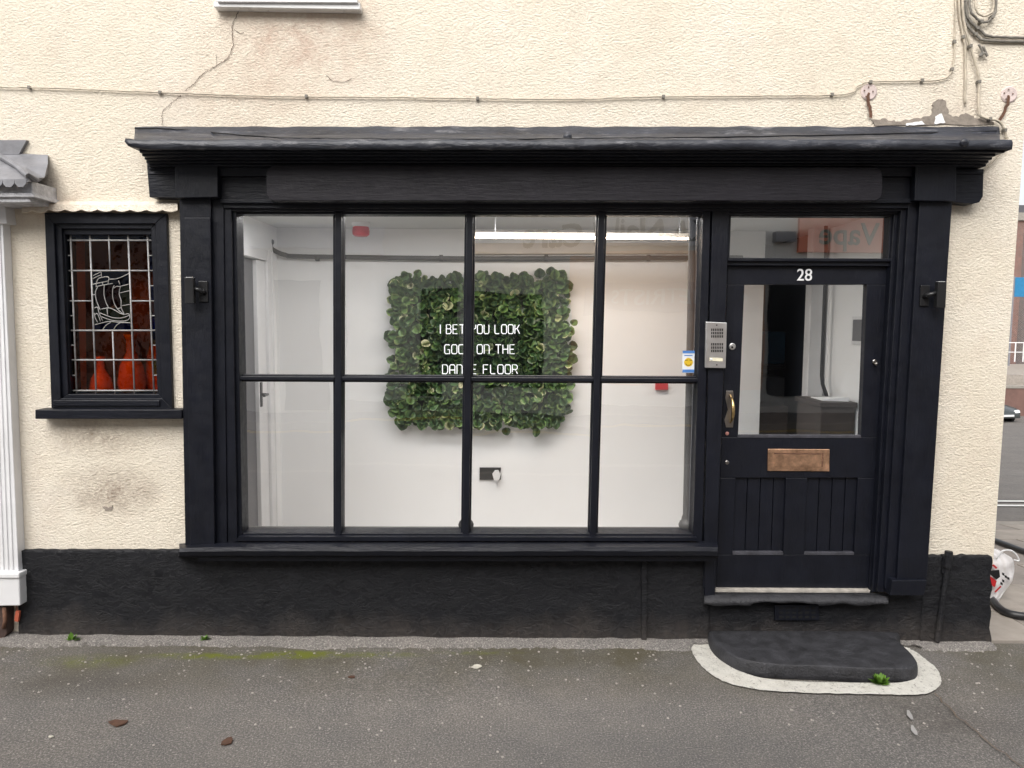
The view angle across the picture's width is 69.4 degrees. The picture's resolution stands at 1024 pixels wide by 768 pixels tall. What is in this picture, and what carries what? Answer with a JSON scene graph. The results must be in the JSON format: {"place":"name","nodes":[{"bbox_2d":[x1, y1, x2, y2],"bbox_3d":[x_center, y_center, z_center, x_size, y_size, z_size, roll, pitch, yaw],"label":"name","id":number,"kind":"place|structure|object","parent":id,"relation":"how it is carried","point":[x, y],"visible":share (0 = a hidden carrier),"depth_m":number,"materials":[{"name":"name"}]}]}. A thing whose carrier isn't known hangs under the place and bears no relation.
{"place":"outdoors","nodes":[
{"label":"outdoors","id":0,"kind":"place"},
{"bbox_2d":[0,643,1023,767],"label":"pavement","id":1,"kind":"structure","parent":0,"point":[578,732],"depth_m":3.28,"materials":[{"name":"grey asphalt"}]},
{"bbox_2d":[108,719,127,726],"bbox_3d":[-1.686,1.446,3.168,0.076,0.006,0.053,3,5,31],"label":"dead leaf","id":2,"kind":"object","parent":1,"relation":"on","point":[116,722],"visible":1,"depth_m":3.16,"materials":[{"name":"brown plant"}]},
{"bbox_2d":[221,737,232,744],"bbox_3d":[-1.166,1.462,3.033,0.044,0.006,0.061,0,5,0],"label":"dead leaf","id":3,"kind":"object","parent":1,"relation":"on","point":[227,740],"visible":1,"depth_m":3.02,"materials":[{"name":"brown plant"}]},
{"bbox_2d":[471,664,481,668],"bbox_3d":[-0.175,1.415,3.708,0.041,0.005,0.047,4,6,35],"label":"gum blob","id":4,"kind":"object","parent":1,"relation":"on","point":[476,666],"visible":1,"depth_m":3.71,"materials":[{"name":"white"}]},
{"bbox_2d":[0,632,996,652],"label":"mortar fillet","id":5,"kind":"object","parent":1,"relation":"on","point":[16,639],"visible":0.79,"depth_m":3.95,"materials":[{"name":"grey concrete"}]},
{"bbox_2d":[0,607,6,637],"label":"rusty pipe","id":6,"kind":"object","parent":5,"relation":"on","point":[4,613],"visible":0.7,"depth_m":3.94,"materials":[{"name":"brown metal"}]},
{"bbox_2d":[66,632,77,639],"bbox_3d":[-2.336,1.345,3.946,0.078,0.041,0.043,0,5,0],"label":"weed","id":7,"kind":"object","parent":5,"relation":"on","point":[70,636],"visible":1,"depth_m":3.95,"materials":[{"name":"green plant"}]},
{"bbox_2d":[707,631,917,682],"bbox_3d":[1.569,1.398,3.793,1.043,0.097,0.447,0,5,0],"label":"door step","id":8,"kind":"object","parent":1,"relation":"on","point":[854,656],"depth_m":3.72,"materials":[{"name":"black stone"}]},
{"bbox_2d":[691,644,941,694],"bbox_3d":[1.539,1.420,3.740,1.194,0.002,0.598,0,5,0],"label":"pavement marking","id":9,"kind":"object","parent":1,"relation":"on","point":[927,679],"visible":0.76,"depth_m":3.55,"materials":[{"name":"white paint"}]},
{"bbox_2d":[869,673,889,684],"bbox_3d":[1.758,1.412,3.543,0.105,0.048,0.062,0,5,0],"label":"weed","id":10,"kind":"object","parent":1,"relation":"on","point":[880,678],"visible":1,"depth_m":3.54,"materials":[{"name":"green plant"}]},
{"bbox_2d":[907,710,912,718],"bbox_3d":[1.754,1.459,3.266,0.022,0.001,0.083,1,5,11],"label":"paint smear","id":11,"kind":"object","parent":1,"relation":"on","point":[909,714],"visible":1,"depth_m":3.27},
{"bbox_2d":[911,725,917,734],"bbox_3d":[1.705,1.469,3.142,0.022,0.001,0.076,1,5,10],"label":"paint smear","id":12,"kind":"object","parent":1,"relation":"on","point":[913,730],"visible":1,"depth_m":3.14},
{"bbox_2d":[934,693,1023,767],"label":"pavement crack","id":13,"kind":"object","parent":1,"relation":"on","point":[977,731],"visible":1,"depth_m":3.12,"materials":[{"name":"black asphalt"}]},
{"bbox_2d":[759,402,787,433],"bbox_3d":[1.746,0.651,5.556,0.500,1.014,0.330,0,5,0],"label":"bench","id":14,"kind":"object","parent":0,"point":[773,417],"visible":0.2,"depth_m":5.36,"materials":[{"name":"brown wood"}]},
{"bbox_2d":[989,521,1023,643],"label":"paving","id":15,"kind":"structure","parent":0,"point":[1003,629],"depth_m":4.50,"materials":[{"name":"concrete"}]},
{"bbox_2d":[990,549,1019,603],"bbox_3d":[3.020,1.207,4.608,0.224,0.389,0.154,0,5,0],"label":"carrier bag","id":16,"kind":"object","parent":15,"relation":"on","point":[1001,573],"visible":0.69,"depth_m":4.57,"materials":[{"name":"white plastic"}]},
{"bbox_2d":[990,597,1023,619],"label":"hose","id":17,"kind":"object","parent":15,"relation":"on","point":[999,607],"visible":0.45,"depth_m":4.38,"materials":[{"name":"black rubber"}]},
{"bbox_2d":[995,538,1023,553],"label":"hose","id":18,"kind":"object","parent":15,"relation":"on","point":[1009,545],"visible":0.45,"depth_m":5.94,"materials":[{"name":"black rubber"}]},
{"bbox_2d":[996,416,1023,520],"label":"ground","id":19,"kind":"structure","parent":0,"point":[1011,481],"depth_m":13.63,"materials":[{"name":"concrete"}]},
{"bbox_2d":[0,0,1023,642],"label":"terraced building","id":20,"kind":"structure","parent":19,"relation":"on","point":[104,504],"depth_m":3.83,"materials":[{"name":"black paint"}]},
{"bbox_2d":[14,605,20,621],"bbox_3d":[-2.656,1.227,3.972,0.030,0.099,0.016,0,5,0],"label":"tag label","id":21,"kind":"object","parent":20,"relation":"attached to","point":[17,615],"visible":1,"depth_m":3.97,"materials":[{"name":"orange plastic"}]},
{"bbox_2d":[0,140,58,637],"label":"neighbour doorcase","id":22,"kind":"object","parent":20,"relation":"attached to","point":[22,175],"visible":0.98,"depth_m":3.86,"materials":[{"name":"white paint"}]},
{"bbox_2d":[89,356,113,389],"bbox_3d":[-2.262,-0.018,4.073,0.124,0.265,0.124,0,5,0],"label":"vase","id":23,"kind":"object","parent":20,"relation":"on","point":[104,380],"visible":0.47,"depth_m":4.04,"materials":[{"name":"orange ceramic"}]},
{"bbox_2d":[35,213,182,418],"bbox_3d":[-2.093,-0.355,3.898,0.764,1.066,0.195,0,5,0],"label":"leaded window","id":24,"kind":"structure","parent":20,"relation":"in","point":[149,322],"depth_m":3.89,"materials":[{"name":"black paint"}]},
{"bbox_2d":[117,334,146,389],"bbox_3d":[-2.138,-0.085,4.158,0.150,0.386,0.150,0,5,0],"label":"vase","id":25,"kind":"object","parent":20,"relation":"on","point":[125,378],"visible":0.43,"depth_m":4.11,"materials":[{"name":"orange ceramic"}]},
{"bbox_2d":[145,361,152,389],"bbox_3d":[-2.042,-0.140,4.244,0.120,0.482,0.120,0,5,0],"label":"vase","id":26,"kind":"object","parent":20,"relation":"on","point":[148,373],"visible":0.07,"depth_m":4.20,"materials":[{"name":"orange ceramic"}]},
{"bbox_2d":[214,0,361,13],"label":"upper window","id":27,"kind":"structure","parent":20,"relation":"in","point":[294,6],"depth_m":3.70,"materials":[{"name":"white plastic"}]},
{"bbox_2d":[0,0,956,100],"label":"wall cable","id":28,"kind":"object","parent":20,"relation":"attached to","point":[922,80],"depth_m":3.78,"materials":[{"name":"beige plastic"}]},
{"bbox_2d":[85,216,882,526],"bbox_3d":[-0.194,0.003,5.579,4.687,2.377,3.080,0,5,0],"label":"shop interior","id":29,"kind":"object","parent":20,"relation":"attached to","point":[411,475],"visible":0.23,"depth_m":5.21,"materials":[{"name":"white paint"}]},
{"bbox_2d":[244,243,277,525],"bbox_3d":[-1.637,0.162,4.775,0.123,2.073,0.530,0,5,0],"label":"interior door","id":30,"kind":"structure","parent":29,"relation":"attached to","point":[260,396],"depth_m":4.82,"materials":[{"name":"grey paint"}]},
{"bbox_2d":[244,258,257,525],"bbox_3d":[-1.676,0.205,4.673,0.035,1.983,0.240,0,5,0],"label":"door leaf","id":31,"kind":"structure","parent":30,"relation":"in","point":[248,265],"depth_m":4.70,"materials":[{"name":"grey paint"}]},
{"bbox_2d":[352,222,369,236],"bbox_3d":[-0.987,-1.008,4.834,0.116,0.089,0.116,0,5,0],"label":"fire alarm","id":32,"kind":"object","parent":29,"relation":"attached to","point":[360,229],"visible":1,"depth_m":4.79,"materials":[{"name":"red plastic"}]},
{"bbox_2d":[383,266,577,436],"bbox_3d":[-0.221,-0.223,5.128,1.360,1.182,0.137,0,5,0],"label":"leaf panel","id":33,"kind":"object","parent":29,"relation":"attached to","point":[420,311],"visible":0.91,"depth_m":5.12,"materials":[{"name":"green plant"}]},
{"bbox_2d":[440,324,519,373],"bbox_3d":[-0.214,-0.254,5.087,0.583,0.432,0.017,0,5,0],"label":"neon sign","id":34,"kind":"object","parent":33,"relation":"attached to","point":[482,348],"visible":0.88,"depth_m":5.08,"materials":[{"name":"white plastic"}]},
{"bbox_2d":[480,467,500,479],"bbox_3d":[-0.155,0.638,5.264,0.152,0.090,0.012,0,5,0],"label":"double socket","id":35,"kind":"object","parent":29,"relation":"attached to","point":[486,473],"visible":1,"depth_m":5.26,"materials":[{"name":"black plastic"}]},
{"bbox_2d":[492,468,501,485],"bbox_3d":[-0.105,0.662,5.243,0.068,0.135,0.042,0,5,0],"label":"plug","id":36,"kind":"object","parent":35,"relation":"attached to","point":[496,474],"visible":1,"depth_m":5.22,"materials":[{"name":"white paint"}]},
{"bbox_2d":[272,239,742,260],"bbox_3d":[-0.040,-0.908,5.069,3.257,0.143,0.100,0,5,0],"label":"ceiling pipe","id":37,"kind":"object","parent":29,"relation":"attached to","point":[317,257],"visible":0.81,"depth_m":5.09,"materials":[{"name":"grey metal"}]},
{"bbox_2d":[475,242,687,254],"bbox_3d":[0.541,-0.937,5.119,1.648,0.092,0.038,0,5,0],"label":"cable trunking","id":38,"kind":"object","parent":29,"relation":"attached to","point":[562,248],"visible":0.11,"depth_m":5.10,"materials":[{"name":"white plastic"}]},
{"bbox_2d":[475,217,688,239],"bbox_3d":[0.452,-0.941,4.428,1.363,0.138,0.080,0,5,0],"label":"linear lamp","id":39,"kind":"object","parent":29,"relation":"hanging from","point":[574,235],"visible":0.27,"depth_m":4.39,"materials":[{"name":"white paint"}]},
{"bbox_2d":[655,383,667,389],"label":"call point","id":40,"kind":"structure","parent":29,"relation":"attached to","point":[661,386],"depth_m":5.19,"materials":[{"name":"red plastic"}]},
{"bbox_2d":[760,374,784,404],"bbox_3d":[2.002,0.529,5.937,0.210,1.199,0.350,0,5,0],"label":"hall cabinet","id":41,"kind":"object","parent":29,"relation":"on","point":[772,388],"visible":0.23,"depth_m":5.72,"materials":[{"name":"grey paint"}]},
{"bbox_2d":[761,364,785,368],"bbox_3d":[1.937,-0.145,5.917,0.367,0.030,0.360,0,5,0],"label":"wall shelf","id":42,"kind":"object","parent":29,"relation":"attached to","point":[770,366],"depth_m":5.74,"materials":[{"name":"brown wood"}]},
{"bbox_2d":[761,331,785,363],"bbox_3d":[2.030,-0.290,5.845,0.190,0.250,0.200,0,5,0],"label":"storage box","id":43,"kind":"object","parent":42,"relation":"on","point":[773,347],"visible":0.67,"depth_m":5.75,"materials":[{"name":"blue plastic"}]},
{"bbox_2d":[820,226,828,396],"bbox_3d":[2.068,-0.504,4.853,0.036,1.219,0.087,-3,6,-39],"label":"drain pipe","id":44,"kind":"object","parent":29,"relation":"attached to","point":[825,392],"visible":0.71,"depth_m":4.88,"materials":[{"name":"black paint"}]},
{"bbox_2d":[795,396,856,434],"bbox_3d":[1.996,0.659,4.774,0.230,1.130,0.410,0,5,0],"label":"storage chest","id":45,"kind":"object","parent":29,"relation":"on","point":[815,416],"visible":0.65,"depth_m":4.56,"materials":[{"name":"grey wood"}]},
{"bbox_2d":[811,397,848,401],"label":"papers","id":46,"kind":"object","parent":45,"relation":"on","point":[846,399],"visible":1,"depth_m":4.59,"materials":[{"name":"white paper"}]},
{"bbox_2d":[851,316,861,343],"bbox_3d":[2.112,-0.326,4.497,0.020,0.170,0.180,0,5,0],"label":"picture frame","id":47,"kind":"object","parent":29,"relation":"attached to","point":[856,329],"visible":0.56,"depth_m":4.51,"materials":[{"name":"white paint"}]},
{"bbox_2d":[125,126,1012,605],"bbox_3d":[0.272,-0.071,3.828,4.445,2.538,0.444,0,5,0],"label":"shopfront","id":48,"kind":"object","parent":20,"relation":"attached to","point":[813,518],"visible":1,"depth_m":3.84,"materials":[{"name":"black paint"}]},
{"bbox_2d":[184,277,207,303],"bbox_3d":[-1.601,-0.474,3.753,0.092,0.132,0.066,0,5,0],"label":"wall lamp","id":49,"kind":"object","parent":48,"relation":"attached to","point":[191,289],"visible":1,"depth_m":3.73,"materials":[{"name":"black plastic"}]},
{"bbox_2d":[224,208,710,541],"bbox_3d":[-0.241,-0.022,3.932,2.528,1.778,0.140,0,5,0],"label":"window frame","id":50,"kind":"structure","parent":48,"relation":"in","point":[236,404],"depth_m":3.91,"materials":[{"name":"black paint"}]},
{"bbox_2d":[682,351,694,372],"bbox_3d":[0.935,-0.117,3.920,0.064,0.118,0.002,0,5,0],"label":"window sticker","id":51,"kind":"object","parent":48,"relation":"attached to","point":[688,361],"depth_m":3.92,"materials":[{"name":"white paper"}]},
{"bbox_2d":[704,322,726,367],"bbox_3d":[1.057,-0.203,3.842,0.109,0.240,0.027,0,5,0],"label":"intercom panel","id":52,"kind":"object","parent":48,"relation":"attached to","point":[715,343],"visible":1,"depth_m":3.83,"materials":[{"name":"metal"}]},
{"bbox_2d":[716,266,886,587],"bbox_3d":[1.550,0.249,3.954,0.865,1.748,0.108,0,5,0],"label":"door","id":53,"kind":"structure","parent":48,"relation":"in","point":[795,510],"depth_m":3.99,"materials":[{"name":"black paint"}]},
{"bbox_2d":[919,281,946,307],"bbox_3d":[2.135,-0.453,3.753,0.117,0.132,0.048,4,6,35],"label":"wall lamp","id":54,"kind":"object","parent":48,"relation":"attached to","point":[939,293],"visible":1,"depth_m":3.73,"materials":[{"name":"black plastic"}]},
{"bbox_2d":[958,0,966,103],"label":"wall cable","id":55,"kind":"object","parent":20,"relation":"attached to","point":[965,53],"depth_m":3.76,"materials":[{"name":"beige plastic"}]},
{"bbox_2d":[968,0,997,24],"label":"wall cable","id":56,"kind":"object","parent":20,"relation":"attached to","point":[981,21],"depth_m":3.73,"materials":[{"name":"grey plastic"}]},
{"bbox_2d":[978,44,988,56],"bbox_3d":[2.389,-1.691,3.753,0.056,0.067,0.012,0,5,0],"label":"wire stub","id":57,"kind":"object","parent":20,"relation":"attached to","point":[982,49],"visible":1,"depth_m":3.75,"materials":[{"name":"grey plastic"}]},
{"bbox_2d":[961,0,1006,138],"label":"wall cable","id":58,"kind":"object","parent":20,"relation":"attached to","point":[978,82],"depth_m":3.76,"materials":[{"name":"beige plastic"}]},
{"bbox_2d":[974,0,994,16],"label":"wall cable","id":59,"kind":"object","parent":20,"relation":"attached to","point":[978,13],"depth_m":3.72,"materials":[{"name":"beige plastic"}]},
{"bbox_2d":[964,0,1023,42],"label":"wall cable","id":60,"kind":"object","parent":20,"relation":"attached to","point":[975,34],"depth_m":3.75,"materials":[{"name":"grey plastic"}]},
{"bbox_2d":[965,0,1023,38],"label":"wall cable","id":61,"kind":"object","parent":20,"relation":"attached to","point":[975,26],"depth_m":3.75,"materials":[{"name":"beige plastic"}]},
{"bbox_2d":[984,136,1008,170],"bbox_3d":[2.476,-1.177,3.785,0.120,0.176,0.010,0,5,0],"label":"wall cable","id":62,"kind":"object","parent":20,"relation":"attached to","point":[992,161],"depth_m":3.78,"materials":[{"name":"beige plastic"}]},
{"bbox_2d":[996,522,1023,524],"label":"kerb","id":63,"kind":"structure","parent":19,"relation":"on","point":[999,523],"depth_m":7.20,"materials":[{"name":"concrete"}]},
{"bbox_2d":[997,500,1023,505],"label":"road marking","id":64,"kind":"object","parent":19,"relation":"on","point":[1010,501],"depth_m":9.62,"materials":[{"name":"paint"}]},
{"bbox_2d":[1003,405,1019,420],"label":"parked car","id":65,"kind":"object","parent":19,"relation":"on","point":[1011,413],"visible":0.25,"depth_m":40.62,"materials":[{"name":"paint"}]},
{"bbox_2d":[1005,385,1023,415],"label":"brick boundary wall","id":66,"kind":"structure","parent":19,"relation":"on","point":[1014,396],"depth_m":44.10,"materials":[{"name":"brick"}]},
{"bbox_2d":[1010,205,1023,363],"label":"brick building","id":67,"kind":"structure","parent":19,"relation":"on","point":[1018,323],"depth_m":63.35,"materials":[{"name":"brick"}]},
{"bbox_2d":[1006,364,1023,384],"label":"wall","id":68,"kind":"structure","parent":0,"point":[1015,374],"depth_m":48.29,"materials":[{"name":"paint"}]},
{"bbox_2d":[1007,276,1023,365],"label":"street sign","id":69,"kind":"object","parent":68,"relation":"on","point":[1018,286],"visible":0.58,"depth_m":58.39,"materials":[{"name":"blue metal"}]},
{"bbox_2d":[1009,342,1023,361],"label":"railing","id":70,"kind":"object","parent":68,"relation":"on","point":[1015,351],"visible":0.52,"depth_m":53.87,"materials":[{"name":"white plastic"}]},
{"bbox_2d":[1019,142,1023,204],"label":"sky","id":71,"kind":"structure","parent":0,"point":[1021,200],"materials":[{"name":"white"}]}
]}

